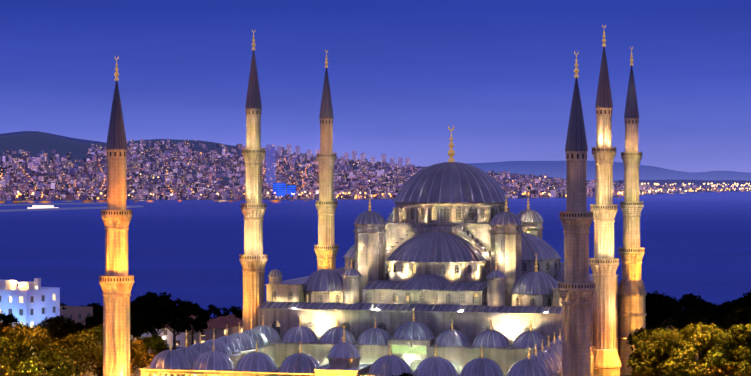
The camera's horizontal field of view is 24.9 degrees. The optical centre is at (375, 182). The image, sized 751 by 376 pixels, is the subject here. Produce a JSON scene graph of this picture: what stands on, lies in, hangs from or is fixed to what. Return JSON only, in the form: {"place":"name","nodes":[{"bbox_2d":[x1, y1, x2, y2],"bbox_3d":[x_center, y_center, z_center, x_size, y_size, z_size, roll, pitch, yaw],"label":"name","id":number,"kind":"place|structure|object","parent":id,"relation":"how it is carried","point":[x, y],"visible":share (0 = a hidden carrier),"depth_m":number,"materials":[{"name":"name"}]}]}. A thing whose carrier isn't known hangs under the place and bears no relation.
{"place":"outdoors","nodes":[
{"label":"outdoors","id":0,"kind":"place"},
{"bbox_2d":[0,132,722,375],"bbox_3d":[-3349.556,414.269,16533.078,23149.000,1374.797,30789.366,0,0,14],"label":"terrain ground","id":1,"kind":"structure","parent":0,"point":[34,144],"depth_m":8516.60,"materials":[{"name":"green"}]},
{"bbox_2d":[0,278,92,354],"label":"hotel building","id":2,"kind":"structure","parent":1,"relation":"on","point":[31,304],"depth_m":420.98,"materials":[{"name":"white paint"}]},
{"bbox_2d":[0,313,168,375],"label":"park trees","id":3,"kind":"object","parent":1,"relation":"on","point":[54,354],"visible":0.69,"depth_m":312.43,"materials":[{"name":"green plant"}]},
{"bbox_2d":[99,57,134,375],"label":"minaret","id":4,"kind":"object","parent":1,"relation":"on","point":[116,281],"visible":1,"depth_m":268.93,"materials":[{"name":"stone"}]},
{"bbox_2d":[0,291,242,352],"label":"slope trees","id":5,"kind":"object","parent":1,"relation":"on","point":[150,312],"visible":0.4,"depth_m":413.48,"materials":[{"name":"green plant"}]},
{"bbox_2d":[239,29,267,330],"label":"minaret","id":6,"kind":"object","parent":1,"relation":"on","point":[253,259],"visible":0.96,"depth_m":327.40,"materials":[{"name":"stone"}]},
{"bbox_2d":[314,50,338,270],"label":"minaret","id":7,"kind":"object","parent":1,"relation":"on","point":[326,204],"visible":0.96,"depth_m":377.83,"materials":[{"name":"stone"}]},
{"bbox_2d":[140,308,593,375],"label":"courtyard","id":8,"kind":"structure","parent":1,"relation":"on","point":[265,350],"depth_m":290.25,"materials":[{"name":"stone"}]},
{"bbox_2d":[100,314,676,346],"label":"houses","id":9,"kind":"structure","parent":1,"relation":"on","point":[221,323],"depth_m":510.20,"materials":[{"name":"grey paint"}]},
{"bbox_2d":[392,373,414,375],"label":"wall trees","id":10,"kind":"object","parent":1,"relation":"on","point":[405,374],"visible":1,"depth_m":242.72,"materials":[{"name":"green plant"}]},
{"bbox_2d":[257,222,618,374],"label":"hall base","id":11,"kind":"object","parent":1,"relation":"on","point":[283,308],"visible":0.31,"depth_m":317.70,"materials":[{"name":"beige stone"}]},
{"bbox_2d":[335,244,354,273],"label":"hall arm","id":12,"kind":"object","parent":11,"relation":"on","point":[349,256],"visible":0.17,"depth_m":344.72},
{"bbox_2d":[362,227,490,304],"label":"hall front","id":13,"kind":"object","parent":11,"relation":"on","point":[439,265],"visible":0.96,"depth_m":324.55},
{"bbox_2d":[303,193,563,306],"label":"domed turrets","id":14,"kind":"object","parent":11,"relation":"on","point":[508,284],"visible":0.48,"depth_m":326.43,"materials":[{"name":"grey stone"}]},
{"bbox_2d":[522,229,563,281],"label":"hall arm","id":15,"kind":"object","parent":11,"relation":"on","point":[548,259],"visible":0.38,"depth_m":335.50},
{"bbox_2d":[557,52,595,375],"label":"minaret","id":16,"kind":"object","parent":1,"relation":"on","point":[576,289],"visible":1,"depth_m":251.08,"materials":[{"name":"stone"}]},
{"bbox_2d":[589,25,621,375],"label":"minaret","id":17,"kind":"object","parent":1,"relation":"on","point":[603,263],"visible":1,"depth_m":310.86,"materials":[{"name":"stone"}]},
{"bbox_2d":[618,46,646,374],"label":"minaret","id":18,"kind":"object","parent":1,"relation":"on","point":[632,293],"visible":0.98,"depth_m":361.13,"materials":[{"name":"stone"}]},
{"bbox_2d":[626,305,750,375],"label":"park trees","id":19,"kind":"object","parent":1,"relation":"on","point":[661,350],"visible":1,"depth_m":285.23,"materials":[{"name":"green plant"}]},
{"bbox_2d":[645,290,750,327],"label":"slope trees","id":20,"kind":"object","parent":1,"relation":"on","point":[661,309],"visible":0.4,"depth_m":414.82,"materials":[{"name":"green plant"}]},
{"bbox_2d":[0,187,750,317],"bbox_3d":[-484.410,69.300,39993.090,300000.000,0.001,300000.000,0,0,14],"label":"sea water","id":21,"kind":"structure","parent":0,"point":[695,243],"depth_m":1936.19,"materials":[{"name":"blue liquid"}]},
{"bbox_2d":[0,202,143,211],"bbox_3d":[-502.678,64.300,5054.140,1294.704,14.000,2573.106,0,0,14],"label":"ferry boat","id":22,"kind":"object","parent":21,"relation":"on","point":[42,206],"visible":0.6,"depth_m":4399.73,"materials":[{"name":"painted metal"},{"name":"glass"}]},
{"bbox_2d":[0,191,743,202],"bbox_3d":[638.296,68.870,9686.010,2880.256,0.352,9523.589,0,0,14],"label":"sea light streaks","id":23,"kind":"object","parent":21,"relation":"on","point":[86,201],"visible":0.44,"depth_m":6214.40,"materials":[{"name":"liquid"}]},
{"bbox_2d":[0,139,750,199],"bbox_3d":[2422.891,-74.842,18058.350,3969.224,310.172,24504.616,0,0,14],"label":"city","id":24,"kind":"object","parent":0,"point":[18,181],"depth_m":7865.01},
{"bbox_2d":[0,131,750,186],"bbox_3d":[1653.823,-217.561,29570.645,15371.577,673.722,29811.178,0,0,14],"label":"hills","id":25,"kind":"structure","parent":0,"point":[650,175],"depth_m":42051.98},
{"bbox_2d":[0,0,750,172],"label":"sky","id":26,"kind":"structure","parent":0,"point":[501,73],"materials":[{"name":"blue"}]},
{"bbox_2d":[392,125,510,222],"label":"dome","id":27,"kind":"structure","parent":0,"point":[451,190],"depth_m":336.51,"materials":[{"name":"metal"}]}
]}

